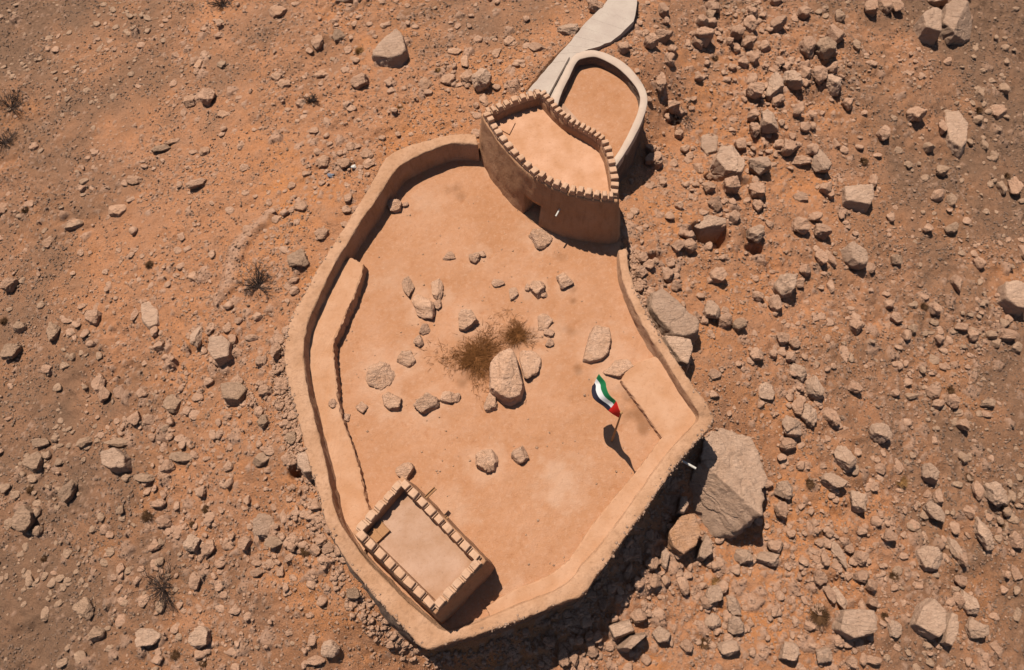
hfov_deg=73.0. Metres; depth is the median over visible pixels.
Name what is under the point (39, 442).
stone
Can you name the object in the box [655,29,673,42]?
stone
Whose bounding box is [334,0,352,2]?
stone
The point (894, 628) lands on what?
stone
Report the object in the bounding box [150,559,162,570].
stone
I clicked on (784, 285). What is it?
stone
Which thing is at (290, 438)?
stone
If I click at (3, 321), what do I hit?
dry tuft
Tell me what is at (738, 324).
stone
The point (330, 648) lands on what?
stone
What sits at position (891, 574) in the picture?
dry tuft
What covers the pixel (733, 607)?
stone
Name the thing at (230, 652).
stone
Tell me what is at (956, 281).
stone
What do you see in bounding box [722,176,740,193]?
stone
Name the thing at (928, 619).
boulder
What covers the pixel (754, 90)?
stone
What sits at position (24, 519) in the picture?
stone
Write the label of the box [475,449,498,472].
stone
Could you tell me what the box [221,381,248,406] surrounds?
boulder
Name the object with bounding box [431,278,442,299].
stone
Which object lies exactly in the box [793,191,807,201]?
stone
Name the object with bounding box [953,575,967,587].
stone
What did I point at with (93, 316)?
stone
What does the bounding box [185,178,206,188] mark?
stone
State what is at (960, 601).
stone
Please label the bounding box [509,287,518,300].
stone
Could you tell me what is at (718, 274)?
stone
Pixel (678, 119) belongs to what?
dry shrub
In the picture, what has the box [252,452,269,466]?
stone
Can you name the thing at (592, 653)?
stone
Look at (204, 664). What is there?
dry tuft
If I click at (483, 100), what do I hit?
stone
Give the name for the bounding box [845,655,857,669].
stone
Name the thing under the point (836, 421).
stone
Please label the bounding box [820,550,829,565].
stone
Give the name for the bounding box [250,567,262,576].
stone
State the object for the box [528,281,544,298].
stone
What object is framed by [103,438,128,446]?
stone
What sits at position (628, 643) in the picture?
boulder
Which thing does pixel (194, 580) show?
stone
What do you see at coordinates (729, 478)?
boulder
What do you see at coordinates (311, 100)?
dry shrub
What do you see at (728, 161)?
boulder
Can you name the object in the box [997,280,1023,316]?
boulder
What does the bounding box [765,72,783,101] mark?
stone
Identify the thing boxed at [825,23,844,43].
stone
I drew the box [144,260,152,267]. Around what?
dry tuft
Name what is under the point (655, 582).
stone
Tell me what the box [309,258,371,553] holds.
mud bench
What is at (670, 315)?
boulder
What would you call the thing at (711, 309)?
stone
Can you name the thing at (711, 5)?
stone
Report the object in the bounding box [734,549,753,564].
stone
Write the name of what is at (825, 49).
stone
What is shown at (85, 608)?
stone
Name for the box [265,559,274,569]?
stone
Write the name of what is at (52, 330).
stone
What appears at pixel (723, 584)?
stone
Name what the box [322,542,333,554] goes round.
stone
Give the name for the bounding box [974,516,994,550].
stone
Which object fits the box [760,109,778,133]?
stone
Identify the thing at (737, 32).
stone
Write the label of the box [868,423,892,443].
stone
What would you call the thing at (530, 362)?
stone
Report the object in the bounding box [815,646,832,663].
stone
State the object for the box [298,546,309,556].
dry tuft
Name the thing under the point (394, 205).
stone
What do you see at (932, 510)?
stone
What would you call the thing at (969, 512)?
stone
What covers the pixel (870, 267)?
stone
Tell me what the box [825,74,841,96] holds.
stone
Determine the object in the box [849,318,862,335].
stone
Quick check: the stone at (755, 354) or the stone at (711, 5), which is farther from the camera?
the stone at (711, 5)
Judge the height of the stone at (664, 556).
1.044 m
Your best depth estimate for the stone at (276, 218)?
60.61 m
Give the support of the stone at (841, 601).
on the ground at (330, 200)
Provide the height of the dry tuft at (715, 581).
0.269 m
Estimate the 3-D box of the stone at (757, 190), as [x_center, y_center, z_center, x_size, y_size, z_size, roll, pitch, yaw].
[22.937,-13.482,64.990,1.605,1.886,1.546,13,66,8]
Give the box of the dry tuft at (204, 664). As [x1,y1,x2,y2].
[197,660,207,667]
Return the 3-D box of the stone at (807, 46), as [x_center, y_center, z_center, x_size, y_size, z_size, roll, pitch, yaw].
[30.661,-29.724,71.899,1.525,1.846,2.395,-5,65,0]
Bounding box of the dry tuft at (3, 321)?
[0,317,7,324]
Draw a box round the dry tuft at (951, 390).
[948,385,955,393]
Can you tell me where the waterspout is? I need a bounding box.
[424,487,436,498]
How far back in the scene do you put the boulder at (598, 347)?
54.05 m
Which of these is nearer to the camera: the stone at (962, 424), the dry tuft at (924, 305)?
the stone at (962, 424)
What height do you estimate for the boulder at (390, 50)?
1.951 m
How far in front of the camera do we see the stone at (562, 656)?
51.19 m
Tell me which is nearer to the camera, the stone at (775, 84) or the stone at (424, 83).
the stone at (424, 83)
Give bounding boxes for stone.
[0,202,6,214]
[0,277,18,292]
[0,343,21,359]
[12,505,36,532]
[21,451,43,471]
[31,438,48,447]
[40,606,48,621]
[42,237,51,247]
[46,321,59,341]
[58,479,76,502]
[64,219,82,229]
[68,219,83,223]
[75,436,91,447]
[76,597,93,619]
[84,309,102,325]
[87,626,105,641]
[91,374,106,392]
[98,386,109,402]
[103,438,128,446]
[108,204,126,216]
[113,384,124,398]
[125,175,142,183]
[126,411,141,425]
[132,473,154,482]
[135,628,161,646]
[143,414,154,425]
[147,538,160,551]
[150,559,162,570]
[151,144,170,151]
[151,498,165,507]
[155,515,171,527]
[159,459,174,472]
[163,394,180,413]
[165,139,179,144]
[169,451,192,462]
[183,95,196,107]
[183,534,200,551]
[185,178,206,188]
[188,271,196,281]
[188,625,210,648]
[189,571,200,589]
[190,326,202,347]
[193,59,202,67]
[195,485,206,496]
[197,88,214,105]
[199,147,209,155]
[201,545,210,557]
[203,539,215,552]
[214,560,225,567]
[217,110,229,117]
[225,647,235,655]
[228,603,240,614]
[230,374,242,383]
[237,536,252,549]
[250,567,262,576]
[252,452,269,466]
[253,512,274,537]
[255,355,267,366]
[256,414,269,427]
[258,384,272,396]
[264,536,282,548]
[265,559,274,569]
[269,5,286,17]
[270,71,281,80]
[270,341,282,358]
[272,215,281,222]
[277,79,290,88]
[285,431,296,444]
[287,249,309,267]
[293,199,306,211]
[305,655,324,664]
[309,543,320,555]
[311,34,323,49]
[314,70,328,77]
[314,227,328,238]
[315,155,329,167]
[315,533,326,546]
[321,639,339,657]
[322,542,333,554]
[332,29,345,42]
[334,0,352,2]
[336,158,350,168]
[346,588,359,598]
[350,73,368,89]
[361,148,373,157]
[363,158,374,168]
[366,361,394,389]
[382,392,401,410]
[387,198,401,212]
[395,462,414,479]
[397,350,415,367]
[402,276,414,297]
[412,294,434,319]
[413,392,439,413]
[418,77,431,88]
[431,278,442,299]
[439,73,455,84]
[440,391,455,403]
[447,48,461,55]
[458,309,478,331]
[460,69,471,81]
[461,55,468,66]
[471,68,491,91]
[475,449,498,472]
[479,93,488,106]
[484,393,497,412]
[492,48,501,58]
[503,36,516,45]
[504,36,514,44]
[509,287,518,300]
[511,446,528,464]
[519,350,540,378]
[528,42,545,51]
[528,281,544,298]
[529,228,552,249]
[537,313,552,329]
[543,634,555,647]
[556,272,573,289]
[557,23,579,34]
[557,647,569,666]
[569,650,578,667]
[587,647,598,657]
[588,0,602,13]
[603,359,633,377]
[630,608,646,622]
[632,575,643,590]
[635,265,648,278]
[643,33,658,49]
[644,151,661,164]
[644,556,659,570]
[649,156,662,169]
[650,573,660,588]
[652,625,670,643]
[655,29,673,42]
[655,72,665,91]
[658,2,668,17]
[658,545,669,569]
[662,267,673,281]
[668,100,679,113]
[671,239,683,252]
[677,576,689,595]
[679,639,692,654]
[683,238,696,253]
[692,26,714,47]
[700,596,712,608]
[702,181,715,193]
[702,300,720,318]
[704,585,722,603]
[704,612,720,630]
[705,0,719,12]
[707,196,722,211]
[708,368,721,379]
[709,267,727,283]
[716,579,728,592]
[717,312,732,328]
[717,640,740,656]
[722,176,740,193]
[726,595,740,615]
[727,616,744,634]
[730,24,744,40]
[732,318,746,331]
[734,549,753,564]
[741,35,753,49]
[743,14,757,32]
[746,82,764,99]
[746,224,764,242]
[748,156,771,176]
[748,182,765,199]
[749,122,760,137]
[749,348,763,360]
[752,199,763,211]
[756,551,779,566]
[759,382,774,399]
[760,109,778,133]
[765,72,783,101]
[766,540,782,553]
[768,294,782,311]
[770,16,786,32]
[771,93,784,106]
[773,273,797,298]
[773,480,792,499]
[774,500,787,519]
[776,332,789,345]
[778,641,798,661]
[779,437,796,451]
[780,139,797,156]
[782,70,803,89]
[782,415,800,434]
[783,420,801,437]
[789,363,806,382]
[791,216,810,234]
[791,398,803,415]
[792,155,811,165]
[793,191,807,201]
[798,36,816,58]
[799,408,817,424]
[803,403,814,427]
[805,375,824,400]
[811,65,827,85]
[811,149,831,172]
[813,223,831,240]
[813,570,827,585]
[814,36,836,60]
[814,249,828,265]
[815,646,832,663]
[820,473,847,489]
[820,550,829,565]
[823,586,836,604]
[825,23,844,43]
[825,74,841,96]
[829,407,840,425]
[830,541,846,568]
[832,586,847,609]
[833,445,856,470]
[839,345,849,362]
[841,241,867,269]
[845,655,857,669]
[847,382,862,393]
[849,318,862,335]
[850,490,867,512]
[851,550,868,566]
[852,570,868,582]
[863,263,876,272]
[864,0,877,15]
[865,579,877,591]
[866,596,878,607]
[867,655,881,664]
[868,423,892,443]
[875,463,886,474]
[876,125,890,140]
[878,0,892,15]
[883,529,897,541]
[886,620,901,637]
[889,311,903,323]
[892,0,904,11]
[894,458,903,474]
[906,106,927,121]
[915,545,941,570]
[921,463,939,484]
[922,500,945,522]
[924,384,941,398]
[927,0,947,6]
[927,301,941,315]
[931,399,945,408]
[932,488,943,505]
[944,394,960,408]
[946,537,962,559]
[950,274,961,292]
[952,594,965,608]
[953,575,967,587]
[954,323,968,331]
[956,418,969,430]
[956,552,967,566]
[960,589,979,614]
[963,505,974,518]
[965,617,989,638]
[966,329,978,341]
[971,482,984,500]
[972,256,986,269]
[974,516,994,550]
[983,481,1007,506]
[989,640,1002,657]
[990,104,1007,119]
[1000,329,1019,341]
[1007,176,1023,195]
[1007,531,1023,548]
[1011,564,1023,580]
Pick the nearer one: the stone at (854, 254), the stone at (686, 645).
the stone at (686, 645)
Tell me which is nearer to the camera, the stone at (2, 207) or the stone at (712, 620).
the stone at (712, 620)
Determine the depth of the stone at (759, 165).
65.74 m
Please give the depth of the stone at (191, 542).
53.34 m
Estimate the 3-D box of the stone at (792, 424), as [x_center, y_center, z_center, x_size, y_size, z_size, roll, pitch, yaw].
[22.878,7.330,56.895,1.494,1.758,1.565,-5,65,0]
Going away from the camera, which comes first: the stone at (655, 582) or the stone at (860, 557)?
the stone at (655, 582)
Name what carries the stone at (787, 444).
on the ground at (330, 200)
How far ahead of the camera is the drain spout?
50.64 m
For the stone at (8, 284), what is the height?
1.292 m
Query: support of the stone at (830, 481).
on the ground at (330, 200)
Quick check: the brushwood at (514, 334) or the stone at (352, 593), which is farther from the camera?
the brushwood at (514, 334)
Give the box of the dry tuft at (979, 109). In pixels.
[974,107,983,112]
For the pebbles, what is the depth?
54.10 m
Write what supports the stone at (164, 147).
on the ground at (330, 200)
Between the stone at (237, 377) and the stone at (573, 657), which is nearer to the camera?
the stone at (573, 657)
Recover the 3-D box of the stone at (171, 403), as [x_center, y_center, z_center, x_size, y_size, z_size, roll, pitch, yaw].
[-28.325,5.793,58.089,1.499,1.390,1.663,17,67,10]
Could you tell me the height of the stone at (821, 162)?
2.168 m
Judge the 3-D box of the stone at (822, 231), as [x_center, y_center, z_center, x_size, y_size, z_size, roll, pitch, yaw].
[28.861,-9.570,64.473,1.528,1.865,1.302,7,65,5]
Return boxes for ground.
[0,0,1023,669]
[337,160,659,628]
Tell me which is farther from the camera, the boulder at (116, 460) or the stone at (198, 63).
the stone at (198, 63)
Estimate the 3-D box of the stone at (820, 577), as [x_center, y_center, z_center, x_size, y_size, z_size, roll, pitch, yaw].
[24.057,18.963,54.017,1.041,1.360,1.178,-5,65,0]
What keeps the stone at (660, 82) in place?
on the ground at (330, 200)
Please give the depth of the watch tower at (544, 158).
57.34 m
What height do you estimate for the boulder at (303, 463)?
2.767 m
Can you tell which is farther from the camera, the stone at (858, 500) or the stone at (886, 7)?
the stone at (886, 7)
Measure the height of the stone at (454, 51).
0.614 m
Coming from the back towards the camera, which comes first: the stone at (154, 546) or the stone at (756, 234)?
the stone at (756, 234)
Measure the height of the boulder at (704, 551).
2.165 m
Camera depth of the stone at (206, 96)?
68.79 m
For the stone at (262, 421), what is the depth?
52.98 m
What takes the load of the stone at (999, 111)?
on the ground at (330, 200)
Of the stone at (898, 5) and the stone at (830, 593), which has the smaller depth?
the stone at (830, 593)
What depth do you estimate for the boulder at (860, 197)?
65.93 m
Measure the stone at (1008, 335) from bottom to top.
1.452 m
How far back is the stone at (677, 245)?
59.20 m
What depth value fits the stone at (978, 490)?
58.70 m
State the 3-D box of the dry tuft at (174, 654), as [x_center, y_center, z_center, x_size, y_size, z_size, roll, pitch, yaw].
[-25.638,24.297,52.688,0.976,0.258,1.018,-5,65,0]
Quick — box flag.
[591,374,619,417]
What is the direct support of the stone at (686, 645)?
on the ground at (330, 200)
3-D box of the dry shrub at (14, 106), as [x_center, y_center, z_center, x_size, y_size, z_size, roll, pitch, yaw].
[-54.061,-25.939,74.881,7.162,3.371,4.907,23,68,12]
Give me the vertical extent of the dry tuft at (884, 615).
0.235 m
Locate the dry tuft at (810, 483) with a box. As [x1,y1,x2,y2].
[805,477,816,489]
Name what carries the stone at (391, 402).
on the courtyard ground at (508, 502)
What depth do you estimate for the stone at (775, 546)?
54.24 m
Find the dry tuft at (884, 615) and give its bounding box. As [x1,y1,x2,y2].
[881,611,888,621]
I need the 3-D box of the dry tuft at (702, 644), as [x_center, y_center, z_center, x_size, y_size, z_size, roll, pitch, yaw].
[14.514,23.246,52.177,1.218,0.306,1.065,-26,67,-10]
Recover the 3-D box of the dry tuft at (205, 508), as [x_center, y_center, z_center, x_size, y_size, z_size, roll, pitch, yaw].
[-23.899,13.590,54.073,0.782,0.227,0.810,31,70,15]
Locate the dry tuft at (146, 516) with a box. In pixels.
[139,509,152,521]
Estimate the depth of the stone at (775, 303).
60.02 m
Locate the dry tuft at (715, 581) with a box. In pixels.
[709,576,719,584]
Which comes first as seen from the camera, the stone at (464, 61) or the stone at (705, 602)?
the stone at (705, 602)
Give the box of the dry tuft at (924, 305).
[921,302,928,308]
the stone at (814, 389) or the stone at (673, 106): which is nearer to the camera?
the stone at (814, 389)
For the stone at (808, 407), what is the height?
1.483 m
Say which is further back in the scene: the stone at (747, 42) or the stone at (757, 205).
the stone at (747, 42)
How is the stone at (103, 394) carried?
on the ground at (330, 200)
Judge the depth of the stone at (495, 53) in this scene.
66.72 m
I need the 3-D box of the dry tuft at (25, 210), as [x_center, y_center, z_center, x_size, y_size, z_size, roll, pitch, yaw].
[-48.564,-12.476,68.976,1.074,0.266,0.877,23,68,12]
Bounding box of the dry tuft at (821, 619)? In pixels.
[807,601,831,627]
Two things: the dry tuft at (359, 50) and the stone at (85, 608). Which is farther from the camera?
the dry tuft at (359, 50)
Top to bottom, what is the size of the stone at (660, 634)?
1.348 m
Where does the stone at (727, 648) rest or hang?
on the ground at (330, 200)
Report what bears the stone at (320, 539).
on the ground at (330, 200)
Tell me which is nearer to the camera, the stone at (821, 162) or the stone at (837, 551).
the stone at (837, 551)
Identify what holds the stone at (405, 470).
on the courtyard ground at (508, 502)
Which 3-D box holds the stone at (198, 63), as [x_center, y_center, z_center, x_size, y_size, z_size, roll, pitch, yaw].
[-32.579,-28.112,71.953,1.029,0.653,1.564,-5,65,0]
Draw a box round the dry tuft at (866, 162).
[859,157,868,164]
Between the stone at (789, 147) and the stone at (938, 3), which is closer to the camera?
the stone at (789, 147)
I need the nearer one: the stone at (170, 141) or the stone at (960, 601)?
the stone at (960, 601)
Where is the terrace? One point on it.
(603, 93)
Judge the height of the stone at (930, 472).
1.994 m
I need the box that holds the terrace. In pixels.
[552,50,646,182]
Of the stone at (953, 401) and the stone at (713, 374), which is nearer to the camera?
the stone at (713, 374)
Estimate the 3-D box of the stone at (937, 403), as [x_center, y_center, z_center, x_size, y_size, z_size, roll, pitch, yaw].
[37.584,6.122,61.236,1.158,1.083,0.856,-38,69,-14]
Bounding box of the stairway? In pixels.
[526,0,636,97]
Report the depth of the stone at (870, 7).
75.58 m
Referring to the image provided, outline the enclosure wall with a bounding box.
[284,134,713,650]
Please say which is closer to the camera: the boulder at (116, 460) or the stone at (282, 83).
the boulder at (116, 460)
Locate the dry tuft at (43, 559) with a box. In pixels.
[40,554,47,561]
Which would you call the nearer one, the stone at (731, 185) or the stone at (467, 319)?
the stone at (467, 319)
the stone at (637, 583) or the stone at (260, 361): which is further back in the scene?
the stone at (260, 361)
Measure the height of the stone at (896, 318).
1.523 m
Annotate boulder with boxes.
[100,447,131,473]
[141,301,159,329]
[208,335,232,367]
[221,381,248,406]
[297,451,313,480]
[372,29,408,67]
[489,348,524,406]
[582,325,610,363]
[607,619,634,640]
[616,632,645,651]
[646,288,698,345]
[661,335,692,374]
[665,513,700,556]
[675,496,688,516]
[690,428,767,538]
[693,214,725,243]
[695,534,712,561]
[700,133,717,154]
[709,145,744,183]
[831,609,877,639]
[842,184,873,212]
[909,598,946,639]
[913,7,941,46]
[938,612,958,646]
[939,0,971,44]
[945,110,967,158]
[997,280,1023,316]
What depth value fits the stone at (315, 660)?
49.33 m
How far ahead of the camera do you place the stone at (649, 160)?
65.59 m
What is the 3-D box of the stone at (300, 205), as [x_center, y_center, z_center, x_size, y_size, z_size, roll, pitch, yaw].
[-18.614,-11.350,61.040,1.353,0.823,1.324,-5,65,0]
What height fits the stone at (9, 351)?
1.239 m
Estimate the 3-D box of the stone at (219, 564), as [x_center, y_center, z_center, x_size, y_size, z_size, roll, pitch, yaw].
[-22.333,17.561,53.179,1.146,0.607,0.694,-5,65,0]
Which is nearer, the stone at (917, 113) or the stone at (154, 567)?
the stone at (154, 567)
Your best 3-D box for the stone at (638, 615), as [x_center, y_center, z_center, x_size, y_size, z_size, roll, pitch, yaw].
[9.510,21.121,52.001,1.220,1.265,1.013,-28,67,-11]
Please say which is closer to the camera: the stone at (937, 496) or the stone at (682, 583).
the stone at (682, 583)
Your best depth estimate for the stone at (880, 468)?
57.27 m
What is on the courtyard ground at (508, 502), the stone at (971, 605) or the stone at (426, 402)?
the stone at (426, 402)
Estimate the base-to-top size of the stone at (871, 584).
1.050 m
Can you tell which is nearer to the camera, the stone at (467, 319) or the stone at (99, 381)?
the stone at (467, 319)
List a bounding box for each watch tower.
[353,476,494,623]
[479,89,619,243]
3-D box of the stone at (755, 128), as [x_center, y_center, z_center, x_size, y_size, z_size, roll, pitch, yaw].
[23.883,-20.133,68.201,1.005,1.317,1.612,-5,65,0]
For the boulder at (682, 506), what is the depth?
53.48 m
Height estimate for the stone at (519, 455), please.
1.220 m
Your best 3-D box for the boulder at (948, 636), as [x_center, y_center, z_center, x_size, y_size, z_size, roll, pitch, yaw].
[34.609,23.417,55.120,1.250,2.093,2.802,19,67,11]
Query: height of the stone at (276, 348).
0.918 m
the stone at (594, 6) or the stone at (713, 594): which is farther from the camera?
the stone at (594, 6)
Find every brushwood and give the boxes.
[407,309,525,407]
[497,306,548,352]
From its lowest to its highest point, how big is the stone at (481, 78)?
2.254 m
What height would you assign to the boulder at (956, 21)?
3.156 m
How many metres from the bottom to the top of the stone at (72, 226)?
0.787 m
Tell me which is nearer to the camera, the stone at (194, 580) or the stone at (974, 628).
the stone at (194, 580)
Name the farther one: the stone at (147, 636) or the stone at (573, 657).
the stone at (147, 636)
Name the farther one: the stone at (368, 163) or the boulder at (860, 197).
the boulder at (860, 197)
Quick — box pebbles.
[345,195,649,623]
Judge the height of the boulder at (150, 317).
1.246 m
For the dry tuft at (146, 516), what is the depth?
55.46 m
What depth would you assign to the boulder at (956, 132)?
71.40 m
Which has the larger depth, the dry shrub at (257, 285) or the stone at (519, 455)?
the dry shrub at (257, 285)
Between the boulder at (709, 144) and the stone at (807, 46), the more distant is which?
the stone at (807, 46)
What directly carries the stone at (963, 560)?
on the ground at (330, 200)
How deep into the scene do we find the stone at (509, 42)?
67.28 m
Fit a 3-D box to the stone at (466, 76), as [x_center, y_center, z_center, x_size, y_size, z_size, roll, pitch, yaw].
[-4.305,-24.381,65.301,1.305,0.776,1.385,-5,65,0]
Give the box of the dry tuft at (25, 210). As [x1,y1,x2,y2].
[19,207,28,212]
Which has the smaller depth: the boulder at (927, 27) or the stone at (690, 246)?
the stone at (690, 246)
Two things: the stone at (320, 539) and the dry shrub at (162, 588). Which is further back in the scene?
the dry shrub at (162, 588)
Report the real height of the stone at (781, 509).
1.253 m
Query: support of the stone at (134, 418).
on the ground at (330, 200)
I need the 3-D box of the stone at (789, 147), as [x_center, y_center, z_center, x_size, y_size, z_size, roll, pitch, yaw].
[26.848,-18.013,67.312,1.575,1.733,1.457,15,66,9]
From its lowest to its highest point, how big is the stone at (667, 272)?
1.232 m
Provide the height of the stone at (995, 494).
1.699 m
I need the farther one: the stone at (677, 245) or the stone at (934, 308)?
the stone at (934, 308)
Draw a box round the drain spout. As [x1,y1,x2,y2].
[683,460,695,468]
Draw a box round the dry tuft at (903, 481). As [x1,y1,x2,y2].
[897,475,909,487]
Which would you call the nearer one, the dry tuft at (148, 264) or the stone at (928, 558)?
the stone at (928, 558)
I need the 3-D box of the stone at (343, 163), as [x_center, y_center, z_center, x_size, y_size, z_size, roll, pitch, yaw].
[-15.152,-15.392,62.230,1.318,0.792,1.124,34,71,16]
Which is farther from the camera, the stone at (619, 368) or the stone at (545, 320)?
the stone at (545, 320)
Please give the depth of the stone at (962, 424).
60.45 m
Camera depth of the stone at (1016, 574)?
57.55 m
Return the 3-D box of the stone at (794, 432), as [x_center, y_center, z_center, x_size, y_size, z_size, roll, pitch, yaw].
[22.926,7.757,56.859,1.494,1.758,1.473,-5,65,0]
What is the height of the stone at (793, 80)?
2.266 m
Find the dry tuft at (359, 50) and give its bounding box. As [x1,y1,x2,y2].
[354,46,363,53]
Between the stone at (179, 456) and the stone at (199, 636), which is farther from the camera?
the stone at (179, 456)
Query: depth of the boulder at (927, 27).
74.91 m
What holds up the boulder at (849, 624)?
on the ground at (330, 200)
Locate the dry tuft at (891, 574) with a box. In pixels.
[889,571,899,581]
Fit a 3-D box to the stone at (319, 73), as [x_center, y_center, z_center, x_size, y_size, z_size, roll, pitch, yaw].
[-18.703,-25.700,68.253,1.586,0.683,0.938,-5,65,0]
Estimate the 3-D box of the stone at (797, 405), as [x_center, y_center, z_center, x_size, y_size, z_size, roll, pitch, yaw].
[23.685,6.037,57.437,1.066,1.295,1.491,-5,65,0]
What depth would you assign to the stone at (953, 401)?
61.09 m
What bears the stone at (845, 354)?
on the ground at (330, 200)
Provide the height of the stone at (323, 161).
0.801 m
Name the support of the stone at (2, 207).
on the ground at (330, 200)
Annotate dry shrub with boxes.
[0,82,36,115]
[0,129,18,149]
[129,560,179,614]
[203,0,234,10]
[234,256,280,292]
[300,91,319,102]
[671,106,694,125]
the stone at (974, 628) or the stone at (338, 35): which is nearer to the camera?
the stone at (974, 628)
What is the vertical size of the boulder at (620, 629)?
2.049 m
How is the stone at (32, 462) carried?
on the ground at (330, 200)
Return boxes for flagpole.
[611,411,622,441]
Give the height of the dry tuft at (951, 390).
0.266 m
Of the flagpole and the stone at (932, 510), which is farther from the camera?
the stone at (932, 510)
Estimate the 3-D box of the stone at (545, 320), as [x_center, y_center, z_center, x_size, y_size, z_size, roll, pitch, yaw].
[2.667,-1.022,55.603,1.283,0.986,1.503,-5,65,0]
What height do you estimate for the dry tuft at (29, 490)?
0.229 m
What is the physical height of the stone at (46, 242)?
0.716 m
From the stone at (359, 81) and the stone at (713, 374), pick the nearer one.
the stone at (713, 374)
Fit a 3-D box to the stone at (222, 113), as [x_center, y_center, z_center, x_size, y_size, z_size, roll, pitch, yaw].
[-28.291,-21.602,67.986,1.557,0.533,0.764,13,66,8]
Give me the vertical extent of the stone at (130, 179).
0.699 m
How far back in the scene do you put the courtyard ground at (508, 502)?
53.62 m
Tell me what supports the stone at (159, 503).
on the ground at (330, 200)
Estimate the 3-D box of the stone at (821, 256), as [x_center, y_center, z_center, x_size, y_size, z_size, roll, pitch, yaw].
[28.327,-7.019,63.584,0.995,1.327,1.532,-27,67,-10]
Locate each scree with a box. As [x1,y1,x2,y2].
[0,0,1023,669]
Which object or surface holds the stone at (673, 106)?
on the ground at (330, 200)
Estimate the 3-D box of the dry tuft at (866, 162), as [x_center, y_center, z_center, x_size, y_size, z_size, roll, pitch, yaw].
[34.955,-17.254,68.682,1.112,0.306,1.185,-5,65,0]
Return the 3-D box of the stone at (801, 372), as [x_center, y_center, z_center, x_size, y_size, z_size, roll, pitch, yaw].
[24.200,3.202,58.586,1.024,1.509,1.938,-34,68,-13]
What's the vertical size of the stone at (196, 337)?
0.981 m
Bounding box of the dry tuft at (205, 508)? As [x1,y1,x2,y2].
[200,504,209,513]
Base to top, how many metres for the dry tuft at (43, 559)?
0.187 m
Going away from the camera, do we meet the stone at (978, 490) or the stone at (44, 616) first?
the stone at (44, 616)
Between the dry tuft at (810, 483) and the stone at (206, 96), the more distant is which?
the stone at (206, 96)
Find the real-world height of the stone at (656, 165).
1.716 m
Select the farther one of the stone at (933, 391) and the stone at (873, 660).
the stone at (933, 391)
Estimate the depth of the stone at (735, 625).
52.08 m
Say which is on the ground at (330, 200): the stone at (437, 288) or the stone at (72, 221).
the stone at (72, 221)
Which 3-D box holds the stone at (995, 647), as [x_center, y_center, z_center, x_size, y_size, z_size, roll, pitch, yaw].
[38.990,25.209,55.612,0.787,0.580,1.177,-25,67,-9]
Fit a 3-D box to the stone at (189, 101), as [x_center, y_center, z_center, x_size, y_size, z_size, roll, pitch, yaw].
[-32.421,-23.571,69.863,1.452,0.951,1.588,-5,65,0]
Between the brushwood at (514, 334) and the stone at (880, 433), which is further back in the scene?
the stone at (880, 433)
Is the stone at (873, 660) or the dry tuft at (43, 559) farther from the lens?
the dry tuft at (43, 559)
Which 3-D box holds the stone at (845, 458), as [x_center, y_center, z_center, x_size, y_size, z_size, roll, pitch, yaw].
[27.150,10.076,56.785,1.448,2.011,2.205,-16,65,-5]
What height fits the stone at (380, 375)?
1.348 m
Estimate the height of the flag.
1.814 m
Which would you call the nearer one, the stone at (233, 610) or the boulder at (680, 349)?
the stone at (233, 610)
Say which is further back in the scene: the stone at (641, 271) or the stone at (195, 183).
the stone at (195, 183)
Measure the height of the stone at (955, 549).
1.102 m
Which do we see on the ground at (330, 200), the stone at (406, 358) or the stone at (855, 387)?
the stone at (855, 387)
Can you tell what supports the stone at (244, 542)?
on the ground at (330, 200)
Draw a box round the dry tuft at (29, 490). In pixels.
[25,486,34,493]
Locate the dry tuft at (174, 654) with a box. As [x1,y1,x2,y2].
[169,648,179,660]
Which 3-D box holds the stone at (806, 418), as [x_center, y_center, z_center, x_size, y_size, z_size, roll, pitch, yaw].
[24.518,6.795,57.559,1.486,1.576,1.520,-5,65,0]
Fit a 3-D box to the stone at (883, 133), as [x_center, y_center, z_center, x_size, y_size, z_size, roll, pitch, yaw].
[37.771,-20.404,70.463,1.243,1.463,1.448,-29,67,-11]
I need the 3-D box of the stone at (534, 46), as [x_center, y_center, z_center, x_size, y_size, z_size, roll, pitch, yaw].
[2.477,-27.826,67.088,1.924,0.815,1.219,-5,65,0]
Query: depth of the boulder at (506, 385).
52.23 m
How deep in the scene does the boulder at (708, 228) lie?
62.51 m
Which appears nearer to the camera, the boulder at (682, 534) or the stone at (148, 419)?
the boulder at (682, 534)
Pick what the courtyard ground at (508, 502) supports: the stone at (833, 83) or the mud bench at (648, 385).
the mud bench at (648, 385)
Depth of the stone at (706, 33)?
69.69 m
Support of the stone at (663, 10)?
on the ground at (330, 200)
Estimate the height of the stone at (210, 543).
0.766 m
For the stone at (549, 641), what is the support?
on the ground at (330, 200)
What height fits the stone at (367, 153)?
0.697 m
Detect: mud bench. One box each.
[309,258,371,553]
[486,357,695,615]
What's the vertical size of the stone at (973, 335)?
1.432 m
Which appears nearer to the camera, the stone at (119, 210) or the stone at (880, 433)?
the stone at (880, 433)
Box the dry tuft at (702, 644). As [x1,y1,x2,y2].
[699,637,710,648]
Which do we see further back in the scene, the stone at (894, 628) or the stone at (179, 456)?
the stone at (179, 456)

